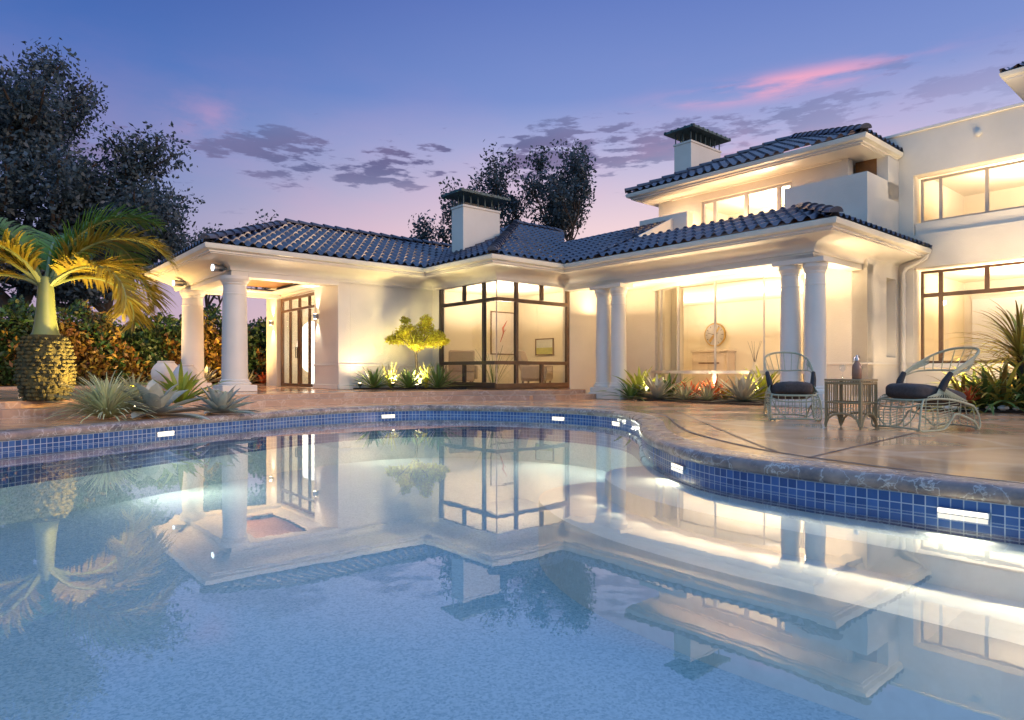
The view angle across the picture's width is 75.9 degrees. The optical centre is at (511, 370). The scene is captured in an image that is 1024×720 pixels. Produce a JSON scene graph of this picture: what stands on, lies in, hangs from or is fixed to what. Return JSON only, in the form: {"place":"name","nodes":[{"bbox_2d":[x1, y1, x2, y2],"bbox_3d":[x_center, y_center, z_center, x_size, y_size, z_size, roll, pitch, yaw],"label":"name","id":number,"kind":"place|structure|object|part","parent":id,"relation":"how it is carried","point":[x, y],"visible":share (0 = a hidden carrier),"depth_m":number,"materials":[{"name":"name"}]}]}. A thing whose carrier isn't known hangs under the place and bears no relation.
{"place":"outdoors","nodes":[
{"label":"outdoors","id":0,"kind":"place"},
{"bbox_2d":[302,321,313,383],"bbox_3d":[-5.705,-0.505,18.772,0.860,1.850,0.860,0,0,0],"label":"floor lantern","id":1,"kind":"object","parent":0,"point":[305,347],"visible":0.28,"depth_m":18.42,"materials":[{"name":"metal"}]},
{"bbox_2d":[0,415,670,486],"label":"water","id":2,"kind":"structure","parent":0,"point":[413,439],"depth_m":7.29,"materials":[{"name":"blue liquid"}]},
{"bbox_2d":[0,462,861,719],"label":"pool floor","id":3,"kind":"structure","parent":0,"point":[405,591],"depth_m":4.44,"materials":[{"name":"paint"}]},
{"bbox_2d":[0,462,641,524],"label":"pool wall","id":4,"kind":"structure","parent":3,"relation":"on","point":[19,503],"depth_m":8.09,"materials":[{"name":"paint"}]},
{"bbox_2d":[0,411,1023,544],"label":"waterline tile band","id":5,"kind":"object","parent":4,"relation":"attached to","point":[1004,523],"visible":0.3,"depth_m":4.60,"materials":[{"name":"blue tile"}]},
{"bbox_2d":[156,430,173,434],"bbox_3d":[-4.695,0.833,8.886,0.037,0.034,0.264,0,0,23],"label":"pool light","id":6,"kind":"object","parent":5,"relation":"attached to","point":[164,432],"visible":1,"depth_m":8.86,"materials":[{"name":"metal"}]},
{"bbox_2d":[671,462,685,469],"bbox_3d":[1.457,0.833,5.742,0.037,0.034,0.264,0,0,-8],"label":"pool light","id":7,"kind":"object","parent":5,"relation":"attached to","point":[679,466],"visible":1,"depth_m":5.71,"materials":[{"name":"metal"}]},
{"bbox_2d":[937,506,990,518],"bbox_3d":[2.655,0.833,3.863,0.037,0.034,0.264,0,0,-43],"label":"pool light","id":8,"kind":"object","parent":5,"relation":"attached to","point":[964,512],"visible":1,"depth_m":3.85,"materials":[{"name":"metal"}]},
{"bbox_2d":[538,482,1023,719],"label":"pool lower step","id":9,"kind":"object","parent":3,"relation":"on","point":[862,644],"visible":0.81,"depth_m":3.43,"materials":[{"name":"paint"}]},
{"bbox_2d":[605,466,1023,601],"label":"pool bench step","id":10,"kind":"object","parent":3,"relation":"on","point":[983,566],"visible":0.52,"depth_m":3.95,"materials":[{"name":"paint"}]},
{"bbox_2d":[0,399,1023,481],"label":"pool deck","id":11,"kind":"structure","parent":0,"point":[992,447],"depth_m":7.04,"materials":[{"name":"stone"}]},
{"bbox_2d":[0,202,178,400],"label":"bottle palm","id":12,"kind":"object","parent":11,"relation":"on","point":[44,360],"visible":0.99,"depth_m":9.82,"materials":[{"name":"green plant"}]},
{"bbox_2d":[33,370,166,422],"bbox_3d":[-5.633,0.362,9.086,1.722,0.746,1.744,0,0,-11],"label":"agave plant","id":13,"kind":"object","parent":11,"relation":"on","point":[106,399],"visible":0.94,"depth_m":8.91,"materials":[{"name":"green plant"}]},
{"bbox_2d":[0,294,265,385],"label":"hedge","id":14,"kind":"object","parent":11,"relation":"on","point":[103,347],"visible":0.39,"depth_m":17.79,"materials":[{"name":"green plant"}]},
{"bbox_2d":[0,383,265,388],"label":"raised bed","id":15,"kind":"object","parent":11,"relation":"on","point":[15,387],"visible":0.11,"depth_m":16.78,"materials":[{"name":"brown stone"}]},
{"bbox_2d":[204,365,220,382],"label":"agave","id":16,"kind":"object","parent":15,"relation":"on","point":[206,373],"visible":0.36,"depth_m":18.65,"materials":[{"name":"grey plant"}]},
{"bbox_2d":[248,371,261,382],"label":"agave","id":17,"kind":"object","parent":15,"relation":"on","point":[250,375],"visible":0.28,"depth_m":19.41,"materials":[{"name":"green plant"}]},
{"bbox_2d":[252,371,265,383],"bbox_3d":[-7.559,0.186,19.797,1.058,0.388,1.057,0,0,-19],"label":"bromeliad","id":18,"kind":"object","parent":15,"relation":"on","point":[262,377],"visible":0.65,"depth_m":19.75,"materials":[{"name":"red plant"}]},
{"bbox_2d":[121,379,209,419],"bbox_3d":[-4.980,0.412,9.348,1.094,0.580,1.471,0,0,-41],"label":"agave","id":19,"kind":"object","parent":11,"relation":"on","point":[168,398],"visible":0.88,"depth_m":9.22,"materials":[{"name":"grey plant"}]},
{"bbox_2d":[128,362,238,404],"bbox_3d":[-5.186,0.193,10.350,1.669,0.695,1.645,0,0,-19],"label":"bromeliad","id":20,"kind":"object","parent":11,"relation":"on","point":[186,383],"visible":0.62,"depth_m":10.29,"materials":[{"name":"green plant"}]},
{"bbox_2d":[186,385,260,413],"bbox_3d":[-4.438,0.446,9.928,1.149,0.474,1.044,0,0,0],"label":"agave","id":21,"kind":"object","parent":11,"relation":"on","point":[218,402],"visible":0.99,"depth_m":9.90,"materials":[{"name":"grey plant"}]},
{"bbox_2d":[0,394,595,417],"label":"terrace step","id":22,"kind":"object","parent":11,"relation":"on","point":[18,413],"visible":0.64,"depth_m":13.21,"materials":[{"name":"brown stone"}]},
{"bbox_2d":[0,386,584,402],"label":"terrace floor","id":23,"kind":"structure","parent":22,"relation":"on","point":[9,396],"depth_m":14.80,"materials":[{"name":"stone"}]},
{"bbox_2d":[111,374,163,396],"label":"fern clump","id":24,"kind":"object","parent":23,"relation":"on","point":[134,384],"visible":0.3,"depth_m":10.51,"materials":[{"name":"green plant"}]},
{"bbox_2d":[151,361,177,388],"bbox_3d":[-8.544,0.096,16.200,0.670,0.685,0.670,0,0,0],"label":"garden jar","id":25,"kind":"object","parent":23,"relation":"on","point":[160,367],"visible":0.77,"depth_m":15.94,"materials":[{"name":"white ceramic"}]},
{"bbox_2d":[173,364,199,389],"bbox_3d":[-7.603,0.143,15.300,0.576,0.589,0.576,0,0,0],"label":"garden jar","id":26,"kind":"object","parent":23,"relation":"on","point":[189,368],"visible":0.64,"depth_m":15.13,"materials":[{"name":"white ceramic"}]},
{"bbox_2d":[353,386,466,389],"bbox_3d":[-2.433,0.422,15.907,2.280,0.034,1.600,0,0,-40],"label":"planting bed","id":27,"kind":"object","parent":23,"relation":"on","point":[389,388],"visible":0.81,"depth_m":15.77,"materials":[{"name":"soil"}]},
{"bbox_2d":[345,366,397,387],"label":"yucca","id":28,"kind":"object","parent":27,"relation":"on","point":[373,382],"visible":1,"depth_m":15.50,"materials":[{"name":"green plant"}]},
{"bbox_2d":[361,362,416,387],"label":"grass clump","id":29,"kind":"object","parent":27,"relation":"on","point":[390,373],"visible":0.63,"depth_m":16.03,"materials":[{"name":"yellow plant"}]},
{"bbox_2d":[390,369,430,387],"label":"yucca","id":30,"kind":"object","parent":27,"relation":"on","point":[408,381],"visible":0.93,"depth_m":15.60,"materials":[{"name":"green plant"}]},
{"bbox_2d":[384,313,450,387],"bbox_3d":[-2.322,-0.500,16.038,1.628,1.824,0.658,0,0,0],"label":"tree","id":31,"kind":"object","parent":27,"relation":"on","point":[431,338],"visible":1,"depth_m":15.96,"materials":[{"name":"green plant"}]},
{"bbox_2d":[403,362,450,387],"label":"grass clump","id":32,"kind":"object","parent":27,"relation":"on","point":[425,379],"visible":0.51,"depth_m":16.03,"materials":[{"name":"yellow plant"}]},
{"bbox_2d":[413,363,471,387],"bbox_3d":[-1.679,0.101,15.628,1.436,0.608,1.386,0,0,-25],"label":"yucca","id":33,"kind":"object","parent":27,"relation":"on","point":[438,375],"visible":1,"depth_m":15.45,"materials":[{"name":"green plant"}]},
{"bbox_2d":[0,390,585,408],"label":"terrace riser","id":34,"kind":"object","parent":22,"relation":"on","point":[14,405],"visible":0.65,"depth_m":13.62,"materials":[{"name":"brown stone"}]},
{"bbox_2d":[0,405,1023,506],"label":"pool coping","id":35,"kind":"object","parent":11,"relation":"on","point":[655,432],"visible":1,"depth_m":5.31,"materials":[{"name":"stone"}]},
{"bbox_2d":[142,61,1023,407],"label":"house","id":36,"kind":"structure","parent":11,"relation":"on","point":[900,249],"depth_m":15.33,"materials":[{"name":"white paint"}]},
{"bbox_2d":[172,280,186,286],"bbox_3d":[-8.325,-2.190,16.461,0.170,0.170,0.328,0,0,44],"label":"floodlight","id":37,"kind":"object","parent":36,"relation":"attached to","point":[178,283],"visible":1,"depth_m":16.38,"materials":[{"name":"metal"}]},
{"bbox_2d":[211,264,226,271],"bbox_3d":[-6.228,-2.190,13.992,0.170,0.170,0.328,0,0,41],"label":"floodlight","id":38,"kind":"object","parent":36,"relation":"attached to","point":[218,268],"visible":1,"depth_m":13.90,"materials":[{"name":"metal"}]},
{"bbox_2d":[281,292,313,387],"bbox_3d":[-5.755,-0.805,17.698,0.155,2.470,2.530,0,0,-40],"label":"french door","id":39,"kind":"structure","parent":36,"relation":"in","point":[299,310],"depth_m":17.71,"materials":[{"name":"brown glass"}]},
{"bbox_2d":[445,350,477,381],"bbox_3d":[-1.451,-0.075,18.484,0.920,1.000,0.927,0,0,-9],"label":"armchair","id":40,"kind":"object","parent":36,"relation":"on","point":[463,355],"visible":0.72,"depth_m":18.13,"materials":[{"name":"beige fabric"}]},
{"bbox_2d":[439,280,495,387],"bbox_3d":[-1.121,-0.901,16.223,0.096,2.598,2.295,0,0,-40],"label":"bay window","id":41,"kind":"structure","parent":36,"relation":"in","point":[483,384],"depth_m":16.15,"materials":[{"name":"brown wood"}]},
{"bbox_2d":[468,346,520,383],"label":"potted grass","id":42,"kind":"object","parent":36,"relation":"on","point":[492,376],"depth_m":16.52,"materials":[{"name":"green plant"}]},
{"bbox_2d":[490,311,513,354],"bbox_3d":[-0.282,-1.160,20.186,0.950,1.320,0.052,0,0,-40],"label":"framed picture","id":43,"kind":"object","parent":36,"relation":"attached to","point":[505,330],"visible":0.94,"depth_m":20.18,"materials":[{"name":"paper"}]},
{"bbox_2d":[494,280,568,387],"bbox_3d":[0.531,-0.901,16.053,2.390,2.598,0.096,0,0,-40],"label":"bay window","id":44,"kind":"structure","parent":36,"relation":"in","point":[516,300],"depth_m":15.96,"materials":[{"name":"brown wood"}]},
{"bbox_2d":[519,351,552,382],"bbox_3d":[0.620,-0.075,18.588,0.927,1.000,0.920,0,0,15],"label":"armchair","id":45,"kind":"object","parent":36,"relation":"on","point":[529,373],"visible":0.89,"depth_m":18.19,"materials":[{"name":"beige fabric"}]},
{"bbox_2d":[535,338,553,354],"bbox_3d":[0.967,-0.720,19.527,0.030,0.500,0.780,0,0,-40],"label":"framed picture","id":46,"kind":"object","parent":36,"relation":"attached to","point":[544,346],"visible":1,"depth_m":19.52},
{"bbox_2d":[672,288,683,387],"bbox_3d":[4.219,-0.735,16.751,0.114,2.730,0.320,0,0,-40],"label":"curtain","id":47,"kind":"object","parent":36,"relation":"hanging from","point":[674,329],"visible":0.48,"depth_m":16.71,"materials":[{"name":"beige fabric"}]},
{"bbox_2d":[690,350,735,389],"bbox_3d":[6.274,-0.005,20.476,0.490,1.280,1.320,0,0,-40],"label":"cabinet","id":48,"kind":"object","parent":36,"relation":"on","point":[702,360],"visible":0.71,"depth_m":20.26,"materials":[{"name":"paint"}]},
{"bbox_3d":[5.915,0.025,20.564,0.018,1.020,0.540,0,0,-40],"label":"cabinet door","id":49,"kind":"part","parent":48,"relation":"part of","materials":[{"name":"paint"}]},
{"bbox_3d":[6.303,0.025,20.107,0.018,1.020,0.540,0,0,-40],"label":"cabinet door","id":50,"kind":"part","parent":48,"relation":"part of","materials":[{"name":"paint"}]},
{"bbox_2d":[704,323,725,345],"bbox_3d":[6.385,-1.140,20.662,0.080,0.740,0.740,0,0,-40],"label":"wall clock","id":51,"kind":"object","parent":36,"relation":"attached to","point":[720,334],"depth_m":20.59,"materials":[{"name":"gold metal"}]},
{"bbox_2d":[654,275,804,392],"bbox_3d":[4.729,-0.750,15.164,0.727,2.580,4.028,0,0,-40],"label":"bow window","id":52,"kind":"structure","parent":36,"relation":"in","point":[714,376],"depth_m":15.71,"materials":[{"name":"beige wood"}]},
{"bbox_2d":[703,182,791,223],"bbox_3d":[5.664,-3.725,15.886,0.080,1.190,2.370,0,0,-40],"label":"upper window","id":53,"kind":"structure","parent":36,"relation":"in","point":[779,187],"depth_m":15.86,"materials":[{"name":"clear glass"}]},
{"bbox_2d":[748,341,761,390],"bbox_3d":[7.024,-0.115,18.944,0.377,1.501,0.375,0,0,0],"label":"table vase","id":54,"kind":"object","parent":36,"relation":"on","point":[753,368],"visible":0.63,"depth_m":18.89,"materials":[{"name":"white ceramic"}]},
{"bbox_2d":[921,159,1023,222],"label":"upper window","id":55,"kind":"structure","parent":36,"relation":"in","point":[986,169],"depth_m":13.49,"materials":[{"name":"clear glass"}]},
{"bbox_2d":[921,261,1023,362],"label":"lower window","id":56,"kind":"structure","parent":36,"relation":"in","point":[940,294],"depth_m":13.76,"materials":[{"name":"brown wood"}]},
{"bbox_2d":[971,293,1023,359],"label":"roller blind","id":57,"kind":"object","parent":36,"relation":"attached to","point":[1006,302],"visible":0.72,"depth_m":16.55,"materials":[{"name":"beige fabric"}]},
{"bbox_2d":[596,367,679,397],"bbox_3d":[3.029,0.251,15.413,1.727,0.759,1.771,0,0,39],"label":"bromeliad","id":58,"kind":"object","parent":11,"relation":"on","point":[639,380],"visible":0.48,"depth_m":15.17,"materials":[{"name":"green plant"}]},
{"bbox_2d":[634,398,769,404],"bbox_3d":[4.191,0.643,14.052,1.220,0.026,3.001,0,0,-40],"label":"porch bed","id":59,"kind":"object","parent":11,"relation":"on","point":[718,402],"visible":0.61,"depth_m":13.55,"materials":[{"name":"soil"}]},
{"bbox_2d":[603,381,650,400],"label":"yucca","id":60,"kind":"object","parent":59,"relation":"on","point":[629,391],"visible":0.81,"depth_m":14.89,"materials":[{"name":"green plant"}]},
{"bbox_2d":[629,373,682,398],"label":"agave","id":61,"kind":"object","parent":59,"relation":"on","point":[657,388],"visible":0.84,"depth_m":14.64,"materials":[{"name":"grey plant"}]},
{"bbox_2d":[662,372,693,396],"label":"yucca","id":62,"kind":"object","parent":59,"relation":"on","point":[670,384],"visible":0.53,"depth_m":15.06,"materials":[{"name":"green plant"}]},
{"bbox_2d":[664,384,699,399],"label":"agave","id":63,"kind":"object","parent":59,"relation":"on","point":[683,392],"visible":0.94,"depth_m":14.27,"materials":[{"name":"green plant"}]},
{"bbox_2d":[671,379,709,398],"bbox_3d":[4.108,0.391,14.669,1.205,0.477,1.122,0,0,0],"label":"bromeliad","id":64,"kind":"object","parent":59,"relation":"on","point":[692,387],"visible":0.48,"depth_m":14.74,"materials":[{"name":"red plant"}]},
{"bbox_2d":[680,382,728,400],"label":"agave","id":65,"kind":"object","parent":59,"relation":"on","point":[706,394],"visible":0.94,"depth_m":13.93,"materials":[{"name":"green plant"}]},
{"bbox_2d":[695,378,734,398],"bbox_3d":[4.527,0.386,14.368,1.288,0.487,1.168,0,0,0],"label":"bromeliad","id":66,"kind":"object","parent":59,"relation":"on","point":[717,390],"visible":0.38,"depth_m":14.28,"materials":[{"name":"red plant"}]},
{"bbox_2d":[714,388,734,399],"bbox_3d":[4.664,0.458,14.308,0.911,0.358,0.912,0,0,0],"label":"bromeliad","id":67,"kind":"object","parent":59,"relation":"on","point":[724,392],"visible":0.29,"depth_m":14.20,"materials":[{"name":"orange plant"}]},
{"bbox_2d":[708,370,768,401],"bbox_3d":[4.779,0.303,13.461,1.479,0.654,1.458,0,0,14],"label":"agave","id":68,"kind":"object","parent":59,"relation":"on","point":[741,391],"visible":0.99,"depth_m":13.36,"materials":[{"name":"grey plant"}]},
{"bbox_2d":[663,405,777,450],"bbox_3d":[2.520,0.655,9.002,0.058,0.001,7.237,0,0,6],"label":"deck joint","id":69,"kind":"object","parent":11,"relation":"on","point":[725,431],"visible":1,"depth_m":6.99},
{"bbox_2d":[726,365,779,398],"bbox_3d":[5.231,0.250,13.972,1.674,0.761,1.576,0,0,34],"label":"bromeliad","id":70,"kind":"object","parent":11,"relation":"on","point":[763,382],"visible":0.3,"depth_m":13.75,"materials":[{"name":"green plant"}]},
{"bbox_2d":[763,352,821,421],"bbox_3d":[3.820,0.188,9.031,0.641,0.941,1.051,0,0,14],"label":"cane chair","id":71,"kind":"object","parent":11,"relation":"on","point":[792,390],"visible":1,"depth_m":8.71,"materials":[{"name":"grey wicker"}]},
{"bbox_2d":[568,405,1023,483],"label":"deck joint","id":72,"kind":"object","parent":11,"relation":"on","point":[673,421],"visible":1,"depth_m":5.03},
{"bbox_2d":[824,379,877,429],"bbox_3d":[3.905,0.373,7.565,0.352,0.565,0.474,0,0,-31],"label":"cane table","id":73,"kind":"object","parent":11,"relation":"on","point":[860,402],"visible":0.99,"depth_m":7.45,"materials":[{"name":"brown wicker"}]},
{"bbox_2d":[852,355,861,378],"bbox_3d":[3.945,-0.046,7.505,0.099,0.275,0.099,0,0,24],"label":"siphon bottle","id":74,"kind":"object","parent":73,"relation":"on","point":[856,370],"visible":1,"depth_m":7.47,"materials":[{"name":"metal"}]},
{"bbox_2d":[809,432,914,457],"bbox_3d":[3.275,0.656,5.990,2.878,0.001,0.020,0,0,-45],"label":"deck joint","id":75,"kind":"object","parent":11,"relation":"on","point":[858,445],"visible":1,"depth_m":5.74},
{"bbox_2d":[871,347,980,431],"bbox_3d":[4.742,0.188,7.443,1.063,0.941,0.657,0,0,-16],"label":"cane chair","id":76,"kind":"object","parent":11,"relation":"on","point":[941,394],"visible":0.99,"depth_m":7.23,"materials":[{"name":"grey wicker"}]},
{"bbox_2d":[916,404,1023,412],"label":"garden bed","id":77,"kind":"object","parent":11,"relation":"on","point":[1010,410],"visible":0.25,"depth_m":10.43,"materials":[{"name":"soil"}]},
{"bbox_2d":[908,373,1021,413],"bbox_3d":[7.342,0.454,10.783,1.438,0.858,1.650,0,0,-25],"label":"strappy plant","id":78,"kind":"object","parent":77,"relation":"on","point":[956,386],"visible":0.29,"depth_m":10.59,"materials":[{"name":"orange plant"}]},
{"bbox_2d":[919,365,1015,405],"bbox_3d":[8.116,0.417,11.569,1.991,1.061,2.036,0,0,0],"label":"strappy plant","id":79,"kind":"object","parent":77,"relation":"on","point":[966,378],"visible":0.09,"depth_m":11.59,"materials":[{"name":"green plant"}]},
{"bbox_2d":[952,385,985,403],"bbox_3d":[7.298,0.372,10.510,0.632,0.337,0.528,0,0,41],"label":"bromeliad","id":80,"kind":"object","parent":77,"relation":"on","point":[968,395],"visible":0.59,"depth_m":10.44,"materials":[{"name":"red plant"}]},
{"bbox_2d":[925,366,1023,414],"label":"strappy plant","id":81,"kind":"object","parent":77,"relation":"on","point":[987,389],"visible":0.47,"depth_m":10.52,"materials":[{"name":"green plant"}]},
{"bbox_2d":[933,355,1023,412],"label":"strappy plant","id":82,"kind":"object","parent":77,"relation":"on","point":[1005,383],"visible":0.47,"depth_m":10.44,"materials":[{"name":"green plant"}]},
{"bbox_2d":[934,299,1023,406],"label":"spiky palm","id":83,"kind":"object","parent":77,"relation":"on","point":[1015,339],"visible":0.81,"depth_m":10.75,"materials":[{"name":"green plant"}]},
{"bbox_2d":[942,405,1019,410],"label":"bed pebbles","id":84,"kind":"object","parent":77,"relation":"on","point":[1002,407],"visible":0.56,"depth_m":10.34,"materials":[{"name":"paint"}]},
{"bbox_2d":[949,360,1021,405],"bbox_3d":[8.530,0.395,11.429,2.486,1.220,2.223,0,0,0],"label":"strappy plant","id":85,"kind":"object","parent":77,"relation":"on","point":[973,376],"visible":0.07,"depth_m":11.34,"materials":[{"name":"green plant"}]},
{"bbox_2d":[966,359,1023,412],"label":"strappy plant","id":86,"kind":"object","parent":77,"relation":"on","point":[1020,391],"visible":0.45,"depth_m":10.38,"materials":[{"name":"green plant"}]},
{"bbox_2d":[0,0,1023,331],"label":"sky","id":87,"kind":"structure","parent":0,"point":[352,114],"materials":[{"name":"blue"}]},
{"label":"ground","id":88,"kind":"structure","parent":0,"visible":0},
{"bbox_2d":[0,175,199,323],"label":"tree","id":89,"kind":"object","parent":88,"relation":"on","point":[71,292],"visible":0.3,"depth_m":25.18,"materials":[{"name":"green plant"}]},
{"bbox_2d":[0,37,204,321],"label":"tree","id":90,"kind":"object","parent":88,"relation":"on","point":[33,126],"visible":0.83,"depth_m":24.93,"materials":[{"name":"green plant"}]},
{"bbox_2d":[184,222,251,326],"bbox_3d":[-15.923,-3.772,36.108,4.126,9.000,4.012,0,0,0],"label":"tree","id":91,"kind":"object","parent":88,"relation":"on","point":[207,296],"visible":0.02,"depth_m":35.80,"materials":[{"name":"green plant"}]},
{"bbox_2d":[246,209,278,288],"bbox_3d":[-13.418,-4.137,36.886,3.847,9.711,3.789,0,0,0],"label":"tree","id":92,"kind":"object","parent":88,"relation":"on","point":[266,214],"depth_m":36.23,"materials":[{"name":"green plant"}]},
{"bbox_2d":[408,210,436,240],"bbox_3d":[-4.321,-3.826,35.103,3.540,9.067,3.284,0,0,0],"label":"tree","id":93,"kind":"object","parent":88,"relation":"on","point":[422,234],"visible":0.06,"depth_m":34.20,"materials":[{"name":"green plant"}]},
{"bbox_2d":[429,142,543,253],"bbox_3d":[-1.213,-5.556,34.240,6.200,12.668,5.888,0,0,0],"label":"tree","id":94,"kind":"object","parent":88,"relation":"on","point":[513,205],"visible":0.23,"depth_m":34.46,"materials":[{"name":"green plant"}]},
{"bbox_2d":[501,139,596,254],"bbox_3d":[2.463,-5.803,33.561,5.015,13.082,6.098,0,0,43],"label":"tree","id":95,"kind":"object","parent":88,"relation":"on","point":[561,212],"visible":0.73,"depth_m":33.21,"materials":[{"name":"green plant"}]}
]}

